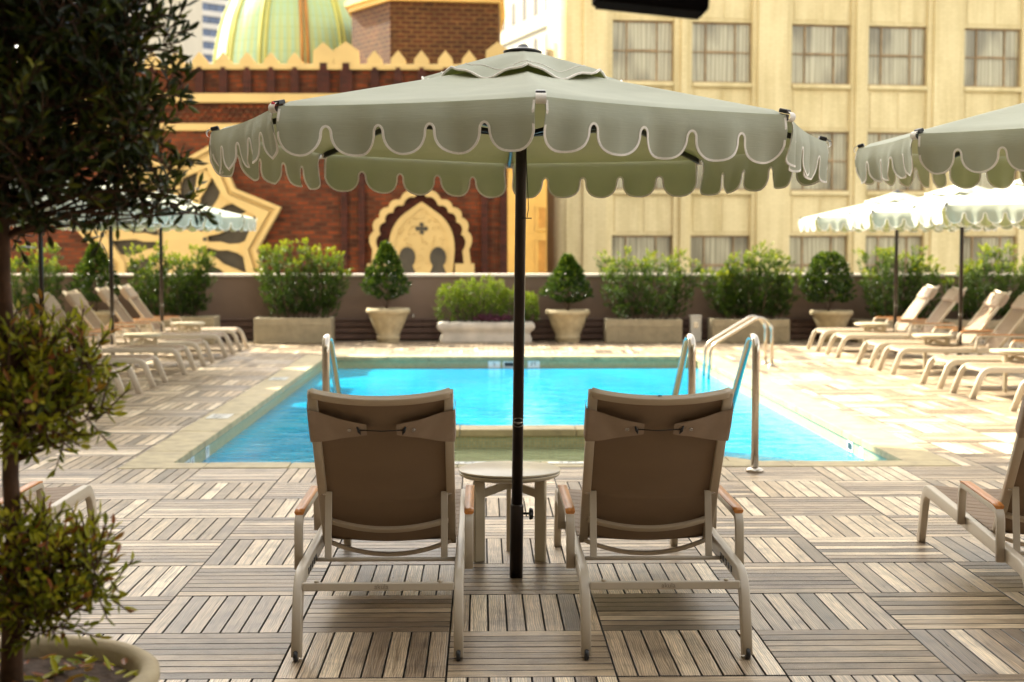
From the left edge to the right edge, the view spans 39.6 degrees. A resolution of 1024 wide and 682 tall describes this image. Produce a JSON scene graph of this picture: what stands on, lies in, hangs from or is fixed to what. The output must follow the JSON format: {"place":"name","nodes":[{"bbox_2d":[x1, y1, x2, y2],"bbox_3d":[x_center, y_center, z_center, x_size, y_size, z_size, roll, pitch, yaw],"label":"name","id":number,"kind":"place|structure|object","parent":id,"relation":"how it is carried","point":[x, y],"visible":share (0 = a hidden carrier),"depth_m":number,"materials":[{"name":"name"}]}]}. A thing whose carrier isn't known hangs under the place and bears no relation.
{"place":"outdoors","nodes":[
{"label":"outdoors","id":0,"kind":"place"},
{"bbox_2d":[145,0,202,63],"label":"beige tower","id":1,"kind":"structure","parent":0,"point":[192,45],"depth_m":333.62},
{"bbox_2d":[202,0,228,63],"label":"office tower","id":2,"kind":"structure","parent":0,"point":[212,12],"depth_m":398.45,"materials":[{"name":"white glass"}]},
{"bbox_2d":[10,41,507,273],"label":"brick building","id":3,"kind":"structure","parent":0,"point":[437,229],"depth_m":35.66,"materials":[{"name":"brown brick"}]},
{"bbox_2d":[212,0,351,63],"bbox_3d":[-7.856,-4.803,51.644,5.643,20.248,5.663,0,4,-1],"label":"dome","id":4,"kind":"structure","parent":3,"relation":"on","point":[281,31],"depth_m":48.87,"materials":[{"name":"green stone"}]},
{"bbox_2d":[345,0,504,63],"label":"brick tower","id":5,"kind":"structure","parent":0,"point":[432,30],"depth_m":43.70,"materials":[{"name":"brown brick"}]},
{"bbox_2d":[0,340,1023,681],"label":"deck","id":6,"kind":"structure","parent":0,"point":[850,578],"depth_m":6.78,"materials":[{"name":"brown wood"}]},
{"bbox_2d":[0,481,98,541],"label":"sun lounger","id":7,"kind":"object","parent":6,"relation":"on","point":[71,496],"visible":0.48,"depth_m":7.00,"materials":[{"name":"beige metal"}]},
{"bbox_2d":[33,318,84,339],"bbox_3d":[-7.560,-0.163,23.308,1.191,0.386,0.570,0,4,-1],"label":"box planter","id":8,"kind":"object","parent":6,"relation":"on","point":[48,321],"visible":0.02,"depth_m":23.03,"materials":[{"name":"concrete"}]},
{"bbox_2d":[11,242,67,319],"bbox_3d":[-7.853,-0.964,23.277,1.156,1.333,1.002,0,4,-1],"label":"shrub","id":9,"kind":"object","parent":8,"relation":"on","point":[31,289],"visible":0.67,"depth_m":23.20,"materials":[{"name":"green plant"}]},
{"bbox_2d":[0,635,159,681],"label":"tree planter","id":10,"kind":"object","parent":6,"relation":"on","point":[84,659],"visible":0.78,"depth_m":3.64,"materials":[{"name":"stone"}]},
{"bbox_2d":[0,0,218,681],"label":"potted tree","id":11,"kind":"object","parent":10,"relation":"in","point":[55,66],"visible":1,"depth_m":3.36,"materials":[{"name":"green plant"}]},
{"bbox_2d":[66,348,101,390],"bbox_3d":[-4.695,0.318,15.406,0.507,0.448,0.507,-2,4,-24],"label":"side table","id":12,"kind":"object","parent":6,"relation":"on","point":[94,386],"visible":0.07,"depth_m":15.39,"materials":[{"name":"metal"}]},
{"bbox_2d":[13,306,167,387],"bbox_3d":[-5.006,0.007,16.011,2.112,1.011,0.714,0,4,-1],"label":"sun lounger","id":13,"kind":"object","parent":6,"relation":"on","point":[141,359],"visible":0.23,"depth_m":16.09,"materials":[{"name":"beige metal"}]},
{"bbox_2d":[40,363,141,399],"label":"sun lounger","id":14,"kind":"object","parent":6,"relation":"on","point":[133,378],"visible":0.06,"depth_m":14.97,"materials":[{"name":"beige metal"}]},
{"bbox_2d":[10,181,174,337],"bbox_3d":[-5.075,-0.658,15.336,2.685,2.424,2.685,4,5,44],"label":"patio umbrella","id":15,"kind":"object","parent":6,"relation":"on","point":[167,220],"visible":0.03,"depth_m":15.30,"materials":[{"name":"white fabric"}]},
{"bbox_2d":[80,310,109,327],"bbox_3d":[-6.815,-0.232,23.345,0.565,0.521,0.565,0,4,-1],"label":"stone pot","id":16,"kind":"object","parent":6,"relation":"on","point":[103,316],"visible":0.21,"depth_m":23.16,"materials":[{"name":"stone"}]},
{"bbox_2d":[64,242,123,311],"bbox_3d":[-6.796,-1.034,23.291,0.994,1.216,0.937,0,4,-1],"label":"topiary","id":17,"kind":"object","parent":16,"relation":"on","point":[100,261],"visible":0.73,"depth_m":23.15,"materials":[{"name":"green plant"}]},
{"bbox_2d":[33,292,196,374],"bbox_3d":[-5.042,-0.100,17.677,2.112,1.011,0.714,0,4,-1],"label":"sun lounger","id":18,"kind":"object","parent":6,"relation":"on","point":[114,348],"visible":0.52,"depth_m":17.55,"materials":[{"name":"beige metal"}]},
{"bbox_2d":[12,185,222,353],"bbox_3d":[-5.137,-0.845,18.239,2.685,2.424,2.685,4,5,44],"label":"patio umbrella","id":19,"kind":"object","parent":6,"relation":"on","point":[187,221],"visible":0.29,"depth_m":18.22,"materials":[{"name":"white fabric"}]},
{"bbox_2d":[59,289,214,366],"bbox_3d":[-5.067,-0.178,18.895,2.112,1.011,0.714,0,4,-1],"label":"sun lounger","id":20,"kind":"object","parent":6,"relation":"on","point":[90,317],"visible":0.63,"depth_m":18.83,"materials":[{"name":"beige metal"}]},
{"bbox_2d":[122,333,161,368],"bbox_3d":[-4.757,0.131,18.310,0.507,0.448,0.507,-2,4,-24],"label":"side table","id":21,"kind":"object","parent":6,"relation":"on","point":[132,336],"visible":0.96,"depth_m":18.20,"materials":[{"name":"metal"}]},
{"bbox_2d":[61,191,256,331],"bbox_3d":[-5.197,-1.027,21.073,2.685,2.424,2.685,4,5,44],"label":"patio umbrella","id":22,"kind":"object","parent":6,"relation":"on","point":[234,222],"visible":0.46,"depth_m":21.04,"materials":[{"name":"white fabric"}]},
{"bbox_2d":[85,286,234,356],"bbox_3d":[-5.101,-0.280,20.471,2.112,1.011,0.714,0,4,-1],"label":"sun lounger","id":23,"kind":"object","parent":6,"relation":"on","point":[122,314],"visible":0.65,"depth_m":20.27,"materials":[{"name":"beige metal"}]},
{"bbox_2d":[141,315,219,343],"bbox_3d":[-5.430,-0.190,23.352,1.175,0.436,0.570,0,4,-1],"label":"box planter","id":24,"kind":"object","parent":6,"relation":"on","point":[211,320],"visible":0.26,"depth_m":23.08,"materials":[{"name":"stone"}]},
{"bbox_2d":[123,239,216,316],"bbox_3d":[-5.616,-0.990,23.394,1.508,1.373,0.828,-1,4,-17],"label":"shrub","id":25,"kind":"object","parent":24,"relation":"on","point":[197,279],"visible":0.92,"depth_m":23.30,"materials":[{"name":"green plant"}]},
{"bbox_2d":[115,284,248,350],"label":"sun lounger","id":26,"kind":"object","parent":6,"relation":"on","point":[129,293],"visible":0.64,"depth_m":21.66,"materials":[{"name":"beige metal"}]},
{"bbox_2d":[171,322,204,352],"bbox_3d":[-4.817,-0.051,21.143,0.507,0.448,0.507,-2,4,-24],"label":"side table","id":27,"kind":"object","parent":6,"relation":"on","point":[185,325],"visible":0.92,"depth_m":21.05,"materials":[{"name":"metal"}]},
{"bbox_2d":[254,317,334,343],"bbox_3d":[-3.574,-0.182,23.391,1.256,0.415,0.570,0,4,-1],"label":"box planter","id":28,"kind":"object","parent":6,"relation":"on","point":[289,330],"visible":0.92,"depth_m":23.11,"materials":[{"name":"concrete"}]},
{"bbox_2d":[253,237,353,317],"bbox_3d":[-3.424,-1.011,23.341,1.756,1.410,1.028,0,4,-1],"label":"shrub","id":29,"kind":"object","parent":28,"relation":"on","point":[288,295],"visible":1,"depth_m":23.26,"materials":[{"name":"green plant"}]},
{"bbox_2d":[322,334,341,393],"bbox_3d":[-1.289,0.558,10.635,0.124,1.321,1.928,0,4,-1],"label":"pool rail","id":30,"kind":"object","parent":6,"relation":"on","point":[329,362],"visible":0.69,"depth_m":9.70,"materials":[{"name":"metal"}]},
{"bbox_2d":[291,388,473,661],"bbox_3d":[-0.523,0.632,6.291,0.714,1.011,2.112,0,4,-1],"label":"sun lounger","id":31,"kind":"object","parent":6,"relation":"on","point":[385,468],"visible":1,"depth_m":5.69,"materials":[{"name":"fabric"}]},
{"bbox_2d":[366,307,409,342],"bbox_3d":[-2.040,-0.260,23.444,0.731,0.564,0.731,0,4,-1],"label":"stone pot","id":32,"kind":"object","parent":6,"relation":"on","point":[388,324],"visible":1,"depth_m":23.24,"materials":[{"name":"stone"}]},
{"bbox_2d":[358,240,412,308],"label":"topiary","id":33,"kind":"object","parent":32,"relation":"on","point":[377,273],"visible":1,"depth_m":23.25,"materials":[{"name":"green plant"}]},
{"bbox_2d":[437,320,534,342],"bbox_3d":[-0.432,-0.152,23.485,1.604,0.344,0.600,0,4,-1],"label":"marble trough","id":34,"kind":"object","parent":6,"relation":"on","point":[476,332],"visible":0.95,"depth_m":23.20,"materials":[{"name":"stone"}]},
{"bbox_2d":[432,273,539,321],"bbox_3d":[-0.425,-0.693,23.453,1.792,0.888,0.643,0,4,-1],"label":"boxwood","id":35,"kind":"object","parent":34,"relation":"on","point":[461,297],"visible":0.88,"depth_m":23.34,"materials":[{"name":"green plant"}]},
{"bbox_2d":[472,313,513,321],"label":"purple plant","id":36,"kind":"object","parent":34,"relation":"in","point":[484,317],"visible":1,"depth_m":23.21,"materials":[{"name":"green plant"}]},
{"bbox_2d":[458,461,560,561],"bbox_3d":[-0.013,0.855,7.061,0.507,0.448,0.507,0,4,-1],"label":"side table","id":37,"kind":"object","parent":6,"relation":"on","point":[498,473],"visible":0.93,"depth_m":6.97,"materials":[{"name":"wood"}]},
{"bbox_2d":[206,44,831,577],"bbox_3d":[0.044,-0.128,6.630,2.685,2.486,2.685,-2,4,-25],"label":"patio umbrella","id":38,"kind":"object","parent":6,"relation":"on","point":[532,118],"visible":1,"depth_m":6.07,"materials":[{"name":"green fabric"}]},
{"bbox_2d":[220,318,819,339],"bbox_3d":[0.092,-0.195,23.983,10.543,0.365,0.117,0,4,-1],"label":"slatted bench","id":39,"kind":"object","parent":6,"relation":"on","point":[794,329],"visible":0.23,"depth_m":23.92,"materials":[{"name":"brown wood"}]},
{"bbox_2d":[546,309,589,342],"bbox_3d":[0.922,-0.250,23.507,0.735,0.535,0.735,0,4,-1],"label":"stone pot","id":40,"kind":"object","parent":6,"relation":"on","point":[567,326],"visible":1,"depth_m":23.29,"materials":[{"name":"stone"}]},
{"bbox_2d":[539,253,593,309],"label":"topiary","id":41,"kind":"object","parent":40,"relation":"on","point":[568,265],"visible":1,"depth_m":23.32,"materials":[{"name":"green plant"}]},
{"bbox_2d":[604,318,681,342],"bbox_3d":[2.158,-0.176,23.513,1.241,0.386,0.570,0,4,-1],"label":"box planter","id":42,"kind":"object","parent":6,"relation":"on","point":[642,330],"visible":1,"depth_m":23.24,"materials":[{"name":"stone"}]},
{"bbox_2d":[593,245,702,318],"bbox_3d":[2.259,-0.939,23.501,1.803,1.289,1.071,0,4,-1],"label":"shrub","id":43,"kind":"object","parent":42,"relation":"on","point":[610,271],"visible":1,"depth_m":23.46,"materials":[{"name":"green plant"}]},
{"bbox_2d":[554,387,752,660],"bbox_3d":[0.558,0.631,6.314,0.714,1.011,2.112,0,4,-1],"label":"sun lounger","id":44,"kind":"object","parent":6,"relation":"on","point":[652,467],"visible":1,"depth_m":5.71,"materials":[{"name":"fabric"}]},
{"bbox_2d":[672,333,695,394],"bbox_3d":[1.216,0.555,10.688,0.124,1.321,1.928,0,4,-1],"label":"pool rail","id":45,"kind":"object","parent":6,"relation":"on","point":[688,349],"visible":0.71,"depth_m":9.76,"materials":[{"name":"metal"}]},
{"bbox_2d":[689,315,701,341],"bbox_3d":[3.037,-0.206,23.555,0.200,0.442,0.160,0,4,-1],"label":"outlet post","id":46,"kind":"object","parent":6,"relation":"on","point":[695,326],"visible":0.89,"depth_m":23.48,"materials":[{"name":"silver metal"}]},
{"bbox_2d":[702,315,775,378],"bbox_3d":[3.001,0.144,18.856,0.916,0.955,0.530,0,4,-1],"label":"pool handrail","id":47,"kind":"object","parent":6,"relation":"on","point":[762,320],"visible":1,"depth_m":18.64,"materials":[{"name":"metal"}]},
{"bbox_2d":[732,333,763,472],"bbox_3d":[1.656,0.554,10.697,0.124,1.321,1.928,0,4,-1],"label":"pool rail","id":48,"kind":"object","parent":6,"relation":"on","point":[752,340],"visible":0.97,"depth_m":9.78,"materials":[{"name":"metal"}]},
{"bbox_2d":[707,318,789,342],"bbox_3d":[3.912,-0.178,23.550,1.266,0.386,0.570,0,4,-1],"label":"box planter","id":49,"kind":"object","parent":6,"relation":"on","point":[717,326],"visible":0.75,"depth_m":23.27,"materials":[{"name":"concrete"}]},
{"bbox_2d":[698,240,805,318],"bbox_3d":[3.961,-0.987,23.511,1.683,1.384,0.954,0,4,-1],"label":"shrub","id":50,"kind":"object","parent":49,"relation":"on","point":[732,297],"visible":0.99,"depth_m":23.45,"materials":[{"name":"green plant"}]},
{"bbox_2d":[810,309,852,341],"bbox_3d":[5.299,-0.249,23.600,0.711,0.521,0.711,0,4,-1],"label":"stone pot","id":51,"kind":"object","parent":6,"relation":"on","point":[825,318],"visible":0.8,"depth_m":23.37,"materials":[{"name":"stone"}]},
{"bbox_2d":[798,249,857,310],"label":"topiary","id":52,"kind":"object","parent":51,"relation":"on","point":[821,262],"visible":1,"depth_m":23.37,"materials":[{"name":"green plant"}]},
{"bbox_2d":[854,322,888,353],"bbox_3d":[5.308,-0.042,21.007,0.507,0.448,0.507,-1,4,-13],"label":"side table","id":53,"kind":"object","parent":6,"relation":"on","point":[866,325],"visible":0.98,"depth_m":20.89,"materials":[{"name":"metal"}]},
{"bbox_2d":[806,284,947,351],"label":"sun lounger","id":54,"kind":"object","parent":6,"relation":"on","point":[926,293],"visible":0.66,"depth_m":21.54,"materials":[{"name":"beige metal"}]},
{"bbox_2d":[850,319,934,342],"bbox_3d":[6.306,-0.171,23.601,1.258,0.365,0.570,0,4,-1],"label":"box planter","id":55,"kind":"object","parent":6,"relation":"on","point":[853,321],"visible":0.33,"depth_m":23.33,"materials":[{"name":"concrete"}]},
{"bbox_2d":[852,244,944,319],"bbox_3d":[6.489,-0.941,23.601,1.589,1.394,0.950,0,4,-1],"label":"shrub","id":56,"kind":"object","parent":55,"relation":"on","point":[916,268],"visible":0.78,"depth_m":23.53,"materials":[{"name":"green plant"}]},
{"bbox_2d":[799,190,997,352],"bbox_3d":[5.658,-1.013,20.952,2.685,2.411,2.685,0,4,-1],"label":"patio umbrella","id":57,"kind":"object","parent":6,"relation":"on","point":[835,220],"visible":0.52,"depth_m":20.68,"materials":[{"name":"white fabric"}]},
{"bbox_2d":[825,286,982,357],"bbox_3d":[5.619,-0.275,20.398,2.112,1.011,0.714,0,4,-1],"label":"sun lounger","id":58,"kind":"object","parent":6,"relation":"on","point":[944,307],"visible":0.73,"depth_m":20.37,"materials":[{"name":"beige metal"}]},
{"bbox_2d":[912,333,952,369],"bbox_3d":[5.369,0.141,18.164,0.507,0.448,0.507,-1,4,-13],"label":"side table","id":59,"kind":"object","parent":6,"relation":"on","point":[925,337],"visible":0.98,"depth_m":18.04,"materials":[{"name":"metal"}]},
{"bbox_2d":[847,185,1023,369],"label":"patio umbrella","id":60,"kind":"object","parent":6,"relation":"on","point":[896,216],"visible":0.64,"depth_m":17.81,"materials":[{"name":"white fabric"}]},
{"bbox_2d":[856,290,1018,367],"bbox_3d":[5.655,-0.166,18.701,2.112,1.011,0.714,0,4,-1],"label":"sun lounger","id":61,"kind":"object","parent":6,"relation":"on","point":[994,301],"visible":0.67,"depth_m":18.70,"materials":[{"name":"beige metal"}]},
{"bbox_2d":[854,103,1023,188],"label":"patio umbrella","id":62,"kind":"object","parent":6,"relation":"on","point":[966,152],"visible":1,"depth_m":7.03,"materials":[{"name":"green fabric"}]},
{"bbox_2d":[876,292,1023,374],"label":"sun lounger","id":63,"kind":"object","parent":6,"relation":"on","point":[1001,334],"visible":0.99,"depth_m":17.71,"materials":[{"name":"beige metal"}]},
{"bbox_2d":[911,179,1023,226],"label":"patio umbrella","id":64,"kind":"object","parent":6,"relation":"on","point":[1001,207],"visible":0.99,"depth_m":14.70,"materials":[{"name":"white fabric"}]},
{"bbox_2d":[917,396,1023,586],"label":"sun lounger","id":65,"kind":"object","parent":6,"relation":"on","point":[988,518],"visible":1,"depth_m":6.04,"materials":[{"name":"beige metal"}]},
{"bbox_2d":[920,340,1023,388],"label":"sun lounger","id":66,"kind":"object","parent":6,"relation":"on","point":[950,361],"visible":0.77,"depth_m":15.95,"materials":[{"name":"beige metal"}]},
{"bbox_2d":[938,319,1023,342],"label":"box planter","id":67,"kind":"object","parent":6,"relation":"on","point":[992,324],"visible":0.21,"depth_m":23.36,"materials":[{"name":"concrete"}]},
{"bbox_2d":[940,240,1023,319],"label":"shrub","id":68,"kind":"object","parent":67,"relation":"on","point":[980,273],"visible":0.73,"depth_m":23.47,"materials":[{"name":"green plant"}]},
{"bbox_2d":[950,362,1023,398],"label":"sun lounger","id":69,"kind":"object","parent":6,"relation":"on","point":[984,369],"visible":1,"depth_m":14.86,"materials":[{"name":"beige metal"}]},
{"bbox_2d":[989,348,1023,391],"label":"side table","id":70,"kind":"object","parent":6,"relation":"on","point":[1005,352],"visible":0.99,"depth_m":15.27,"materials":[{"name":"metal"}]},
{"bbox_2d":[1010,380,1023,411],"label":"sun lounger","id":71,"kind":"object","parent":6,"relation":"on","point":[1017,399],"visible":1,"depth_m":13.43,"materials":[{"name":"beige metal"}]},
{"bbox_2d":[454,449,583,462],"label":"spa water","id":72,"kind":"structure","parent":0,"point":[490,455],"depth_m":11.73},
{"bbox_2d":[501,0,546,54],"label":"white tower","id":73,"kind":"structure","parent":0,"point":[525,21],"depth_m":99.61,"materials":[{"name":"paint"}]},
{"bbox_2d":[511,2,514,25],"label":"window","id":74,"kind":"structure","parent":73,"relation":"in","point":[513,4],"depth_m":102.11,"materials":[{"name":"beige glass"}]},
{"bbox_2d":[522,0,525,20],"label":"window","id":75,"kind":"structure","parent":73,"relation":"in","point":[523,1],"depth_m":99.98,"materials":[{"name":"beige glass"}]},
{"bbox_2d":[533,38,537,49],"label":"window","id":76,"kind":"structure","parent":73,"relation":"in","point":[535,43],"depth_m":97.83,"materials":[{"name":"beige glass"}]},
{"bbox_2d":[533,0,537,15],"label":"window","id":77,"kind":"structure","parent":73,"relation":"in","point":[535,2],"depth_m":97.68,"materials":[{"name":"beige glass"}]},
{"bbox_2d":[508,168,546,273],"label":"annex building","id":78,"kind":"structure","parent":0,"point":[536,245],"depth_m":59.84,"materials":[{"name":"paint"}]},
{"bbox_2d":[536,205,546,230],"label":"window","id":79,"kind":"structure","parent":78,"relation":"in","point":[541,210],"depth_m":59.79,"materials":[{"name":"glass"}]},
{"bbox_2d":[536,238,546,272],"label":"window","id":80,"kind":"structure","parent":78,"relation":"in","point":[541,243],"depth_m":59.89,"materials":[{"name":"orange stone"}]},
{"bbox_2d":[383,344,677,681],"bbox_3d":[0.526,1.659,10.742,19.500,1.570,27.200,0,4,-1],"label":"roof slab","id":81,"kind":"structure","parent":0,"point":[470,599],"depth_m":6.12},
{"bbox_2d":[12,273,1023,340],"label":"parapet wall","id":82,"kind":"structure","parent":81,"relation":"on","point":[236,296],"depth_m":24.00,"materials":[{"name":"paint"}]},
{"bbox_2d":[201,368,864,462],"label":"pool water","id":83,"kind":"structure","parent":0,"point":[279,432],"depth_m":15.69,"materials":[{"name":"liquid"}]},
{"bbox_2d":[190,361,887,462],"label":"pool wall","id":84,"kind":"structure","parent":0,"point":[569,442],"depth_m":14.63,"materials":[{"name":"tile"}]},
{"bbox_2d":[488,361,499,367],"bbox_3d":[-0.255,0.336,20.359,0.170,0.100,0.005,0,4,-1],"label":"depth marker","id":85,"kind":"object","parent":84,"relation":"attached to","point":[493,364],"visible":1,"depth_m":20.36,"materials":[{"name":"white tile"}]},
{"bbox_2d":[503,361,512,367],"bbox_3d":[-0.037,0.336,20.363,0.180,0.090,0.006,0,4,-1],"label":"skimmer opening","id":86,"kind":"object","parent":84,"relation":"attached to","point":[507,364],"visible":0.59,"depth_m":20.36,"materials":[{"name":"white tile"}]},
{"bbox_2d":[528,361,539,367],"bbox_3d":[0.312,0.335,20.371,0.170,0.100,0.005,0,4,-1],"label":"depth marker","id":87,"kind":"object","parent":84,"relation":"attached to","point":[533,364],"visible":1,"depth_m":20.37,"materials":[{"name":"white tile"}]},
{"bbox_2d":[117,354,960,468],"bbox_3d":[0.097,0.572,15.366,5.954,0.066,10.729,0,4,-1],"label":"pool coping","id":88,"kind":"object","parent":84,"relation":"on","point":[179,449],"visible":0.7,"depth_m":12.26,"materials":[{"name":"stone"}]},
{"bbox_2d":[205,414,233,418],"bbox_3d":[-2.674,0.688,13.017,0.200,0.004,0.340,0,4,-1],"label":"depth marker","id":89,"kind":"object","parent":88,"relation":"on","point":[219,416],"visible":1,"depth_m":12.98,"materials":[{"name":"white tile"}]},
{"bbox_2d":[269,377,288,379],"bbox_3d":[-2.754,0.444,16.809,0.200,0.004,0.340,0,4,-1],"label":"depth marker","id":90,"kind":"object","parent":88,"relation":"on","point":[278,378],"visible":1,"depth_m":16.80,"materials":[{"name":"white tile"}]},
{"bbox_2d":[548,461,583,463],"bbox_3d":[0.407,0.870,10.188,0.300,0.004,0.100,0,4,-1],"label":"depth marker","id":91,"kind":"object","parent":88,"relation":"on","point":[565,462],"visible":0.99,"depth_m":10.18,"materials":[{"name":"white tile"}]},
{"bbox_2d":[847,440,852,452],"bbox_3d":[2.827,0.880,11.893,0.006,0.090,0.180,0,4,-1],"label":"depth marker","id":92,"kind":"object","parent":84,"relation":"attached to","point":[849,446],"visible":1,"depth_m":11.88,"materials":[{"name":"white tile"}]},
{"bbox_2d":[547,0,1023,272],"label":"cream building","id":93,"kind":"structure","parent":0,"point":[845,77],"depth_m":43.85,"materials":[{"name":"paint"}]},
{"bbox_2d":[616,177,663,189],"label":"window","id":94,"kind":"structure","parent":93,"relation":"in","point":[659,186],"depth_m":43.41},
{"bbox_2d":[612,235,671,272],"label":"window","id":95,"kind":"structure","parent":93,"relation":"in","point":[639,244],"depth_m":43.52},
{"bbox_2d":[612,20,672,81],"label":"window","id":96,"kind":"structure","parent":93,"relation":"in","point":[642,50],"depth_m":43.13,"materials":[{"name":"glass"}]},
{"bbox_2d":[694,165,744,189],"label":"window","id":97,"kind":"structure","parent":93,"relation":"in","point":[700,167],"depth_m":43.64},
{"bbox_2d":[690,235,748,272],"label":"window","id":98,"kind":"structure","parent":93,"relation":"in","point":[712,251],"depth_m":43.86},
{"bbox_2d":[692,22,750,82],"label":"window","id":99,"kind":"structure","parent":93,"relation":"in","point":[721,51],"depth_m":43.47,"materials":[{"name":"glass"}]},
{"bbox_2d":[789,236,846,272],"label":"window","id":100,"kind":"structure","parent":93,"relation":"in","point":[801,248],"depth_m":44.29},
{"bbox_2d":[790,132,847,190],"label":"window","id":101,"kind":"structure","parent":93,"relation":"in","point":[837,170],"depth_m":44.20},
{"bbox_2d":[791,24,849,84],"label":"window","id":102,"kind":"structure","parent":93,"relation":"in","point":[820,53],"depth_m":43.92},
{"bbox_2d":[865,236,921,272],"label":"window","id":103,"kind":"structure","parent":93,"relation":"in","point":[905,242],"depth_m":44.65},
{"bbox_2d":[866,132,922,190],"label":"window","id":104,"kind":"structure","parent":93,"relation":"in","point":[872,137],"depth_m":44.46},
{"bbox_2d":[868,26,925,85],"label":"window","id":105,"kind":"structure","parent":93,"relation":"in","point":[897,55],"depth_m":44.28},
{"bbox_2d":[963,236,1015,272],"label":"window","id":106,"kind":"structure","parent":93,"relation":"in","point":[971,242],"depth_m":45.11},
{"bbox_2d":[964,28,1019,87],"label":"window","id":107,"kind":"structure","parent":93,"relation":"in","point":[991,56],"depth_m":44.72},
{"bbox_2d":[976,171,1016,189],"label":"window","id":108,"kind":"structure","parent":93,"relation":"in","point":[983,182],"depth_m":44.96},
{"label":"ground","id":109,"kind":"structure","parent":0,"visible":0},
{"bbox_3d":[-4.034,-2.565,1.403,38.000,38.000,39.300,0,4,-1],"label":"hotel building","id":110,"kind":"object","parent":109,"relation":"on","visible":0},
{"bbox_2d":[592,0,709,19],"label":"hanging speaker","id":111,"kind":"object","parent":110,"relation":"attached to","point":[692,9],"visible":1,"depth_m":2.99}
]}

